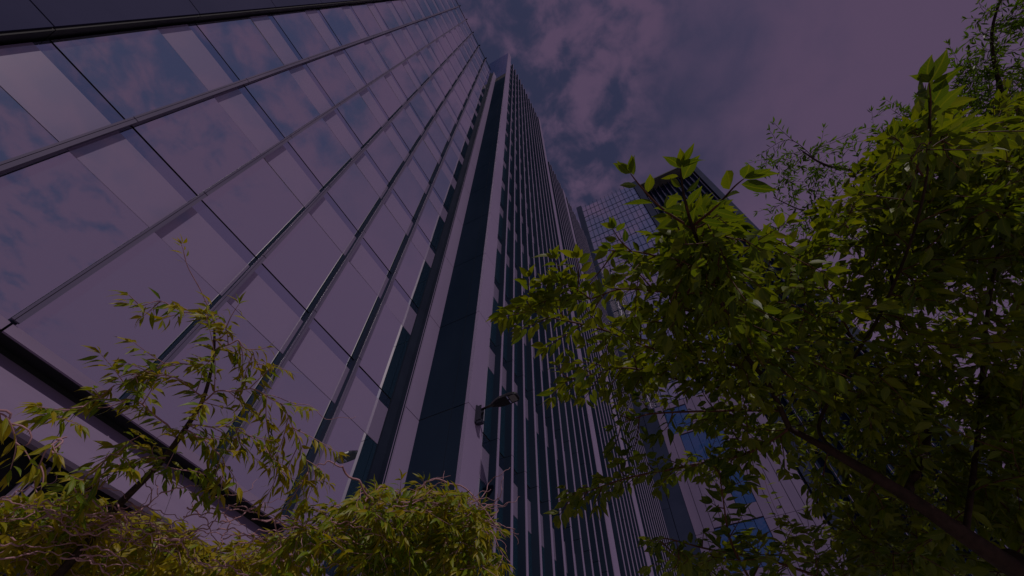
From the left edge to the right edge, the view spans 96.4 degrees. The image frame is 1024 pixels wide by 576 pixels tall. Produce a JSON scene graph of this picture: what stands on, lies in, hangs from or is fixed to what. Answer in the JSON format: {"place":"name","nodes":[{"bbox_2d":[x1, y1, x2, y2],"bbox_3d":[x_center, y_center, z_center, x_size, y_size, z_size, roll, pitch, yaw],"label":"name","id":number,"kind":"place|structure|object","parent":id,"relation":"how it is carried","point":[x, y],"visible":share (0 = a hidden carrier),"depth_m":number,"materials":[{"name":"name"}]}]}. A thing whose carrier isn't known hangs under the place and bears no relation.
{"place":"outdoors","nodes":[
{"label":"outdoors","id":0,"kind":"place"},
{"bbox_2d":[0,0,676,575],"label":"glass tower","id":1,"kind":"structure","parent":0,"point":[364,206],"depth_m":10.99,"materials":[{"name":"grey"}]},
{"bbox_2d":[0,87,57,161],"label":"window","id":2,"kind":"structure","parent":1,"relation":"in","point":[20,133],"depth_m":6.52,"materials":[{"name":"blue glass"}]},
{"bbox_2d":[0,149,148,319],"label":"window","id":3,"kind":"structure","parent":1,"relation":"in","point":[58,219],"depth_m":6.44,"materials":[{"name":"purple glass"}]},
{"bbox_2d":[16,232,220,399],"bbox_3d":[-5.763,0.323,7.041,0.060,2.606,1.500,-23,-60,15],"label":"window","id":4,"kind":"structure","parent":1,"relation":"in","point":[85,315],"depth_m":6.79,"materials":[{"name":"purple glass"}]},
{"bbox_2d":[51,28,207,118],"bbox_3d":[-7.177,-4.207,8.901,0.057,2.606,1.450,-23,-60,15],"label":"window","id":5,"kind":"structure","parent":1,"relation":"in","point":[137,72],"depth_m":8.67,"materials":[{"name":"blue glass"}]},
{"bbox_2d":[132,96,259,195],"bbox_3d":[-6.459,-3.062,9.650,0.058,2.606,1.500,-23,-60,15],"label":"window","id":6,"kind":"structure","parent":1,"relation":"in","point":[201,143],"depth_m":9.44,"materials":[{"name":"blue glass"}]},
{"bbox_2d":[130,302,281,463],"bbox_3d":[-5.030,1.500,7.810,0.054,2.606,1.530,-23,-60,15],"label":"window","id":7,"kind":"structure","parent":1,"relation":"in","point":[171,412],"depth_m":7.68,"materials":[{"name":"blue glass"}]},
{"bbox_2d":[196,17,283,79],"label":"window","id":8,"kind":"structure","parent":1,"relation":"in","point":[239,42],"depth_m":12.09,"materials":[{"name":"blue glass"}]},
{"bbox_2d":[202,158,304,257],"bbox_3d":[-5.736,-1.895,10.412,0.046,2.606,1.500,-23,-60,15],"label":"window","id":9,"kind":"structure","parent":1,"relation":"in","point":[256,205],"depth_m":10.23,"materials":[{"name":"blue glass"}]},
{"bbox_2d":[219,360,333,514],"bbox_3d":[-4.284,2.694,8.590,0.049,2.606,1.550,-23,-60,15],"label":"window","id":10,"kind":"structure","parent":1,"relation":"in","point":[300,390],"depth_m":8.59,"materials":[{"name":"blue glass"}]},
{"bbox_2d":[244,69,319,137],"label":"window","id":11,"kind":"structure","parent":1,"relation":"in","point":[279,95],"depth_m":12.85,"materials":[{"name":"blue glass"}]},
{"bbox_2d":[272,11,329,58],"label":"window","id":12,"kind":"structure","parent":1,"relation":"in","point":[297,26],"depth_m":15.48,"materials":[{"name":"blue glass"}]},
{"bbox_2d":[262,213,343,312],"bbox_3d":[-4.999,-0.720,11.179,0.048,2.606,1.530,-23,-60,15],"label":"window","id":13,"kind":"structure","parent":1,"relation":"in","point":[306,260],"depth_m":11.01,"materials":[{"name":"blue glass"}]},
{"bbox_2d":[288,118,351,187],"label":"window","id":14,"kind":"structure","parent":1,"relation":"in","point":[317,146],"depth_m":13.63,"materials":[{"name":"blue glass"}]},
{"bbox_2d":[305,53,356,104],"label":"window","id":15,"kind":"structure","parent":1,"relation":"in","point":[326,69],"depth_m":16.25,"materials":[{"name":"blue glass"}]},
{"bbox_2d":[298,410,376,554],"bbox_3d":[-3.550,3.866,9.355,0.051,2.606,1.470,-23,-60,15],"label":"window","id":16,"kind":"structure","parent":1,"relation":"in","point":[346,437],"depth_m":9.67,"materials":[{"name":"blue glass"}]},
{"bbox_2d":[319,6,360,44],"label":"window","id":17,"kind":"structure","parent":1,"relation":"in","point":[336,18],"depth_m":18.86,"materials":[{"name":"blue glass"}]},
{"bbox_2d":[314,262,379,359],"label":"window","id":18,"kind":"structure","parent":1,"relation":"in","point":[346,314],"depth_m":11.81,"materials":[{"name":"blue glass"}]},
{"bbox_2d":[327,163,380,232],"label":"window","id":19,"kind":"structure","parent":1,"relation":"in","point":[352,193],"depth_m":14.41,"materials":[{"name":"blue glass"}]},
{"bbox_2d":[337,93,381,146],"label":"window","id":20,"kind":"structure","parent":1,"relation":"in","point":[355,111],"depth_m":17.01,"materials":[{"name":"blue glass"}]},
{"bbox_2d":[344,42,381,83],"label":"window","id":21,"kind":"structure","parent":1,"relation":"in","point":[360,56],"depth_m":19.63,"materials":[{"name":"blue glass"}]},
{"bbox_2d":[350,4,382,35],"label":"window","id":22,"kind":"structure","parent":1,"relation":"in","point":[362,11],"depth_m":22.24,"materials":[{"name":"blue glass"}]},
{"bbox_2d":[359,305,409,398],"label":"window","id":23,"kind":"structure","parent":1,"relation":"in","point":[382,359],"depth_m":12.59,"materials":[{"name":"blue glass"}]},
{"bbox_2d":[366,131,403,183],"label":"window","id":24,"kind":"structure","parent":1,"relation":"in","point":[382,151],"depth_m":17.80,"materials":[{"name":"blue glass"}]},
{"bbox_2d":[363,204,406,272],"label":"window","id":25,"kind":"structure","parent":1,"relation":"in","point":[387,239],"depth_m":15.21,"materials":[{"name":"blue glass"}]},
{"bbox_2d":[369,76,401,118],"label":"window","id":26,"kind":"structure","parent":1,"relation":"in","point":[382,91],"depth_m":20.41,"materials":[{"name":"blue glass"}]},
{"bbox_2d":[371,34,400,68],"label":"window","id":27,"kind":"structure","parent":1,"relation":"in","point":[381,42],"depth_m":23.02,"materials":[{"name":"blue glass"}]},
{"bbox_2d":[374,1,398,28],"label":"window","id":28,"kind":"structure","parent":1,"relation":"in","point":[385,12],"depth_m":25.63,"materials":[{"name":"blue glass"}]},
{"bbox_2d":[391,0,411,23],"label":"window","id":29,"kind":"structure","parent":1,"relation":"in","point":[398,5],"depth_m":28.98,"materials":[{"name":"blue glass"}]},
{"bbox_2d":[391,28,414,57],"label":"window","id":30,"kind":"structure","parent":1,"relation":"in","point":[398,34],"depth_m":26.38,"materials":[{"name":"blue glass"}]},
{"bbox_2d":[391,64,416,99],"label":"window","id":31,"kind":"structure","parent":1,"relation":"in","point":[399,73],"depth_m":23.77,"materials":[{"name":"blue glass"}]},
{"bbox_2d":[392,109,420,151],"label":"window","id":32,"kind":"structure","parent":1,"relation":"in","point":[402,123],"depth_m":21.18,"materials":[{"name":"blue glass"}]},
{"bbox_2d":[393,166,425,219],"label":"window","id":33,"kind":"structure","parent":1,"relation":"in","point":[407,188],"depth_m":18.59,"materials":[{"name":"blue glass"}]},
{"bbox_2d":[395,242,430,307],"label":"window","id":34,"kind":"structure","parent":1,"relation":"in","point":[413,273],"depth_m":15.99,"materials":[{"name":"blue glass"}]},
{"bbox_2d":[405,0,422,19],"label":"window","id":35,"kind":"structure","parent":1,"relation":"in","point":[412,6],"depth_m":32.37,"materials":[{"name":"blue glass"}]},
{"bbox_2d":[405,23,425,49],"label":"window","id":36,"kind":"structure","parent":1,"relation":"in","point":[412,30],"depth_m":29.77,"materials":[{"name":"blue glass"}]},
{"bbox_2d":[407,55,428,84],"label":"window","id":37,"kind":"structure","parent":1,"relation":"in","point":[414,62],"depth_m":27.15,"materials":[{"name":"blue glass"}]},
{"bbox_2d":[410,93,432,128],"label":"window","id":38,"kind":"structure","parent":1,"relation":"in","point":[418,104],"depth_m":24.55,"materials":[{"name":"blue glass"}]},
{"bbox_2d":[417,0,430,16],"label":"window","id":39,"kind":"structure","parent":1,"relation":"in","point":[422,4],"depth_m":35.78,"materials":[{"name":"blue glass"}]},
{"bbox_2d":[417,20,434,42],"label":"window","id":40,"kind":"structure","parent":1,"relation":"in","point":[425,30],"depth_m":33.12,"materials":[{"name":"blue glass"}]},
{"bbox_2d":[413,140,438,182],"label":"window","id":41,"kind":"structure","parent":1,"relation":"in","point":[423,156],"depth_m":21.98,"materials":[{"name":"blue glass"}]},
{"bbox_2d":[420,47,437,73],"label":"window","id":42,"kind":"structure","parent":1,"relation":"in","point":[425,53],"depth_m":30.53,"materials":[{"name":"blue glass"}]},
{"bbox_2d":[418,199,443,249],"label":"window","id":43,"kind":"structure","parent":1,"relation":"in","point":[431,223],"depth_m":19.37,"materials":[{"name":"blue glass"}]},
{"bbox_2d":[426,0,437,13],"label":"window","id":44,"kind":"structure","parent":1,"relation":"in","point":[432,6],"depth_m":39.17,"materials":[{"name":"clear glass"}]},
{"bbox_2d":[423,80,442,109],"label":"window","id":45,"kind":"structure","parent":1,"relation":"in","point":[429,88],"depth_m":27.93,"materials":[{"name":"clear glass"}]},
{"bbox_2d":[427,17,441,37],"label":"window","id":46,"kind":"structure","parent":1,"relation":"in","point":[431,21],"depth_m":36.51,"materials":[{"name":"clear glass"}]},
{"bbox_2d":[430,41,445,64],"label":"window","id":47,"kind":"structure","parent":1,"relation":"in","point":[434,46],"depth_m":33.90,"materials":[{"name":"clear glass"}]},
{"bbox_2d":[428,120,447,155],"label":"window","id":48,"kind":"structure","parent":1,"relation":"in","point":[435,132],"depth_m":25.35,"materials":[{"name":"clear glass"}]},
{"bbox_2d":[435,14,447,32],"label":"window","id":49,"kind":"structure","parent":1,"relation":"in","point":[442,25],"depth_m":39.89,"materials":[{"name":"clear glass"}]},
{"bbox_2d":[434,70,449,96],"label":"window","id":50,"kind":"structure","parent":1,"relation":"in","point":[438,76],"depth_m":31.30,"materials":[{"name":"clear glass"}]},
{"bbox_2d":[433,168,453,209],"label":"window","id":51,"kind":"structure","parent":1,"relation":"in","point":[443,187],"depth_m":22.75,"materials":[{"name":"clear glass"}]},
{"bbox_2d":[438,36,451,56],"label":"window","id":52,"kind":"structure","parent":1,"relation":"in","point":[445,47],"depth_m":37.28,"materials":[{"name":"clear glass"}]},
{"bbox_2d":[441,12,452,28],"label":"window","id":53,"kind":"structure","parent":1,"relation":"in","point":[444,15],"depth_m":43.24,"materials":[{"name":"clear glass"}]},
{"bbox_2d":[439,105,455,134],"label":"window","id":54,"kind":"structure","parent":1,"relation":"in","point":[444,114],"depth_m":28.73,"materials":[{"name":"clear glass"}]},
{"bbox_2d":[442,62,455,85],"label":"window","id":55,"kind":"structure","parent":1,"relation":"in","point":[446,68],"depth_m":34.70,"materials":[{"name":"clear glass"}]},
{"bbox_2d":[445,32,456,50],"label":"window","id":56,"kind":"structure","parent":1,"relation":"in","point":[451,42],"depth_m":40.65,"materials":[{"name":"grey glass"}]},
{"bbox_2d":[445,145,461,179],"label":"window","id":57,"kind":"structure","parent":1,"relation":"in","point":[451,159],"depth_m":26.13,"materials":[{"name":"grey glass"}]},
{"bbox_2d":[447,93,461,118],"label":"window","id":58,"kind":"structure","parent":1,"relation":"in","point":[452,101],"depth_m":32.11,"materials":[{"name":"grey glass"}]},
{"bbox_2d":[449,56,461,76],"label":"window","id":59,"kind":"structure","parent":1,"relation":"in","point":[452,60],"depth_m":38.06,"materials":[{"name":"grey glass"}]},
{"bbox_2d":[451,29,460,46],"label":"window","id":60,"kind":"structure","parent":1,"relation":"in","point":[453,32],"depth_m":44.02,"materials":[{"name":"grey glass"}]},
{"bbox_2d":[455,50,465,68],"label":"window","id":61,"kind":"structure","parent":1,"relation":"in","point":[462,63],"depth_m":41.41,"materials":[{"name":"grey glass"}]},
{"bbox_2d":[454,83,466,105],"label":"window","id":62,"kind":"structure","parent":1,"relation":"in","point":[463,99],"depth_m":35.46,"materials":[{"name":"grey glass"}]},
{"bbox_2d":[453,129,467,156],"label":"window","id":63,"kind":"structure","parent":1,"relation":"in","point":[458,138],"depth_m":29.50,"materials":[{"name":"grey glass"}]},
{"bbox_2d":[460,46,469,62],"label":"window","id":64,"kind":"structure","parent":1,"relation":"in","point":[465,55],"depth_m":44.80,"materials":[{"name":"grey glass"}]},
{"bbox_2d":[460,75,470,95],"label":"window","id":65,"kind":"structure","parent":1,"relation":"in","point":[462,79],"depth_m":38.84,"materials":[{"name":"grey glass"}]},
{"bbox_2d":[460,114,472,138],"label":"window","id":66,"kind":"structure","parent":1,"relation":"in","point":[464,122],"depth_m":32.88,"materials":[{"name":"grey glass"}]},
{"bbox_2d":[464,68,474,86],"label":"window","id":67,"kind":"structure","parent":1,"relation":"in","point":[466,71],"depth_m":42.21,"materials":[{"name":"grey glass"}]},
{"bbox_2d":[465,102,476,123],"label":"window","id":68,"kind":"structure","parent":1,"relation":"in","point":[469,110],"depth_m":36.25,"materials":[{"name":"clear glass"}]},
{"bbox_2d":[468,61,477,78],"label":"window","id":69,"kind":"structure","parent":1,"relation":"in","point":[470,65],"depth_m":45.65,"materials":[{"name":"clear glass"}]},
{"bbox_2d":[470,92,479,112],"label":"window","id":70,"kind":"structure","parent":1,"relation":"in","point":[472,98],"depth_m":39.63,"materials":[{"name":"clear glass"}]},
{"bbox_2d":[474,85,482,101],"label":"window","id":71,"kind":"structure","parent":1,"relation":"in","point":[476,89],"depth_m":43.05,"materials":[{"name":"clear glass"}]},
{"bbox_2d":[474,433,489,575],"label":"window","id":72,"kind":"structure","parent":1,"relation":"in","point":[484,461],"depth_m":11.86,"materials":[{"name":"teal glass"}]},
{"bbox_2d":[483,340,494,439],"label":"window","id":73,"kind":"structure","parent":1,"relation":"in","point":[491,356],"depth_m":14.25,"materials":[{"name":"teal glass"}]},
{"bbox_2d":[490,278,498,345],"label":"window","id":74,"kind":"structure","parent":1,"relation":"in","point":[493,328],"depth_m":17.82,"materials":[{"name":"teal glass"}]},
{"bbox_2d":[474,392,519,425],"bbox_3d":[-0.386,3.145,11.948,1.243,0.620,0.345,-23,-60,15],"label":"street lamp","id":75,"kind":"object","parent":1,"relation":"attached to","point":[506,399],"visible":1,"depth_m":12.02,"materials":[{"name":"metal"}]},
{"bbox_2d":[494,236,501,283],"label":"window","id":76,"kind":"structure","parent":1,"relation":"in","point":[498,251],"depth_m":20.99,"materials":[{"name":"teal glass"}]},
{"bbox_2d":[495,452,503,575],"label":"window","id":77,"kind":"structure","parent":1,"relation":"in","point":[501,459],"depth_m":12.05,"materials":[{"name":"teal glass"}]},
{"bbox_2d":[498,203,502,239],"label":"window","id":78,"kind":"structure","parent":1,"relation":"in","point":[500,224],"depth_m":24.37,"materials":[{"name":"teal glass"}]},
{"bbox_2d":[500,179,504,207],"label":"window","id":79,"kind":"structure","parent":1,"relation":"in","point":[503,183],"depth_m":27.76,"materials":[{"name":"teal glass"}]},
{"bbox_2d":[499,358,506,455],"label":"window","id":80,"kind":"structure","parent":1,"relation":"in","point":[502,419],"depth_m":14.35,"materials":[{"name":"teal glass"}]},
{"bbox_2d":[502,158,505,181],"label":"window","id":81,"kind":"structure","parent":1,"relation":"in","point":[504,163],"depth_m":31.25,"materials":[{"name":"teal glass"}]},
{"bbox_2d":[503,295,507,361],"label":"window","id":82,"kind":"structure","parent":1,"relation":"in","point":[506,299],"depth_m":17.39,"materials":[{"name":"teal glass"}]},
{"bbox_2d":[505,251,508,296],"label":"window","id":83,"kind":"structure","parent":1,"relation":"in","point":[507,257],"depth_m":21.34,"materials":[{"name":"teal glass"}]},
{"bbox_2d":[507,217,509,251],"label":"window","id":84,"kind":"structure","parent":1,"relation":"in","point":[508,230],"depth_m":24.70,"materials":[{"name":"teal glass"}]},
{"bbox_2d":[508,191,510,218],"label":"window","id":85,"kind":"structure","parent":1,"relation":"in","point":[509,203],"depth_m":28.08,"materials":[{"name":"teal glass"}]},
{"bbox_2d":[513,374,516,471],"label":"window","id":86,"kind":"structure","parent":1,"relation":"in","point":[515,377],"depth_m":14.91,"materials":[{"name":"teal glass"}]},
{"bbox_2d":[513,469,517,575],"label":"window","id":87,"kind":"structure","parent":1,"relation":"in","point":[515,489],"depth_m":12.33,"materials":[{"name":"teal glass"}]},
{"bbox_2d":[514,323,516,375],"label":"window","id":88,"kind":"structure","parent":1,"relation":"in","point":[515,345],"depth_m":17.72,"materials":[{"name":"teal glass"}]},
{"bbox_2d":[515,264,516,296],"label":"window","id":89,"kind":"structure","parent":1,"relation":"in","point":[515,264],"depth_m":22.38,"materials":[{"name":"teal glass"}]},
{"bbox_2d":[515,229,516,264],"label":"window","id":90,"kind":"structure","parent":1,"relation":"in","point":[515,229],"depth_m":25.28,"materials":[{"name":"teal glass"}]},
{"bbox_2d":[524,325,526,389],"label":"window","id":91,"kind":"structure","parent":1,"relation":"in","point":[525,361],"depth_m":18.65,"materials":[{"name":"black glass"}]},
{"bbox_2d":[525,389,529,486],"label":"window","id":92,"kind":"structure","parent":1,"relation":"in","point":[526,401],"depth_m":15.42,"materials":[{"name":"black glass"}]},
{"bbox_2d":[527,486,531,575],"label":"window","id":93,"kind":"structure","parent":1,"relation":"in","point":[528,489],"depth_m":12.87,"materials":[{"name":"black glass"}]},
{"bbox_2d":[454,0,1023,467],"label":"sky","id":94,"kind":"structure","parent":0,"point":[606,82],"materials":[{"name":"purple"}]},
{"bbox_2d":[576,166,1021,575],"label":"office block","id":95,"kind":"structure","parent":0,"point":[683,509],"depth_m":38.49,"materials":[{"name":"grey glass"}]},
{"bbox_2d":[609,296,617,311],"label":"window","id":96,"kind":"structure","parent":95,"relation":"in","point":[613,305],"depth_m":58.60,"materials":[{"name":"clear glass"}]},
{"bbox_2d":[664,410,677,433],"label":"blue window","id":97,"kind":"structure","parent":95,"relation":"in","point":[668,415],"depth_m":41.75,"materials":[{"name":"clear glass"}]},
{"bbox_2d":[673,407,686,431],"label":"blue window","id":98,"kind":"structure","parent":95,"relation":"in","point":[678,419],"depth_m":41.55,"materials":[{"name":"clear glass"}]},
{"bbox_2d":[678,405,692,427],"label":"blue window","id":99,"kind":"structure","parent":95,"relation":"in","point":[683,407],"depth_m":41.54,"materials":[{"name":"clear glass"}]},
{"bbox_2d":[681,433,697,462],"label":"blue window","id":100,"kind":"structure","parent":95,"relation":"in","point":[685,438],"depth_m":39.29,"materials":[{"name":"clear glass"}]},
{"bbox_2d":[688,432,706,459],"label":"blue window","id":101,"kind":"structure","parent":95,"relation":"in","point":[696,443],"depth_m":38.75,"materials":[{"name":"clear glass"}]},
{"bbox_2d":[697,431,714,458],"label":"blue window","id":102,"kind":"structure","parent":95,"relation":"in","point":[702,436],"depth_m":38.76,"materials":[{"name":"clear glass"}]},
{"bbox_2d":[708,436,723,455],"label":"blue window","id":103,"kind":"structure","parent":95,"relation":"in","point":[716,444],"depth_m":38.18,"materials":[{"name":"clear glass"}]},
{"bbox_2d":[715,427,727,451],"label":"blue window","id":104,"kind":"structure","parent":95,"relation":"in","point":[721,432],"depth_m":38.28,"materials":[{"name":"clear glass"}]},
{"bbox_2d":[715,528,739,572],"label":"blue window","id":105,"kind":"structure","parent":95,"relation":"in","point":[723,536],"depth_m":32.44,"materials":[{"name":"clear glass"}]},
{"bbox_2d":[729,476,745,503],"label":"blue window","id":106,"kind":"structure","parent":95,"relation":"in","point":[740,499],"depth_m":34.24,"materials":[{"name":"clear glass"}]},
{"bbox_2d":[728,525,750,570],"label":"blue window","id":107,"kind":"structure","parent":95,"relation":"in","point":[731,527],"depth_m":32.34,"materials":[{"name":"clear glass"}]},
{"bbox_2d":[734,471,755,502],"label":"blue window","id":108,"kind":"structure","parent":95,"relation":"in","point":[749,498],"depth_m":33.97,"materials":[{"name":"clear glass"}]},
{"bbox_2d":[734,523,761,567],"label":"blue window","id":109,"kind":"structure","parent":95,"relation":"in","point":[741,525],"depth_m":32.47,"materials":[{"name":"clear glass"}]},
{"bbox_2d":[744,520,767,565],"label":"blue window","id":110,"kind":"structure","parent":95,"relation":"in","point":[748,525],"depth_m":31.89,"materials":[{"name":"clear glass"}]},
{"bbox_2d":[754,517,783,563],"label":"blue window","id":111,"kind":"structure","parent":95,"relation":"in","point":[760,522],"depth_m":31.79,"materials":[{"name":"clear glass"}]},
{"label":"ground","id":112,"kind":"structure","parent":0,"visible":0},
{"bbox_2d":[0,409,344,575],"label":"bush","id":113,"kind":"object","parent":112,"relation":"on","point":[35,543],"visible":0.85,"depth_m":1.89,"materials":[{"name":"green plant"}]},
{"bbox_2d":[9,234,355,575],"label":"willow tree","id":114,"kind":"object","parent":112,"relation":"on","point":[139,379],"visible":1,"depth_m":1.97,"materials":[{"name":"green plant"}]},
{"bbox_2d":[244,460,519,575],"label":"bush","id":115,"kind":"object","parent":112,"relation":"on","point":[376,549],"visible":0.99,"depth_m":2.12,"materials":[{"name":"green plant"}]},
{"bbox_2d":[486,49,1023,575],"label":"cherry tree","id":116,"kind":"object","parent":112,"relation":"on","point":[970,197],"visible":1,"depth_m":1.55,"materials":[{"name":"green plant"}]},
{"bbox_2d":[744,0,1023,471],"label":"ash tree","id":117,"kind":"object","parent":112,"relation":"on","point":[996,73],"visible":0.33,"depth_m":3.91,"materials":[{"name":"green plant"}]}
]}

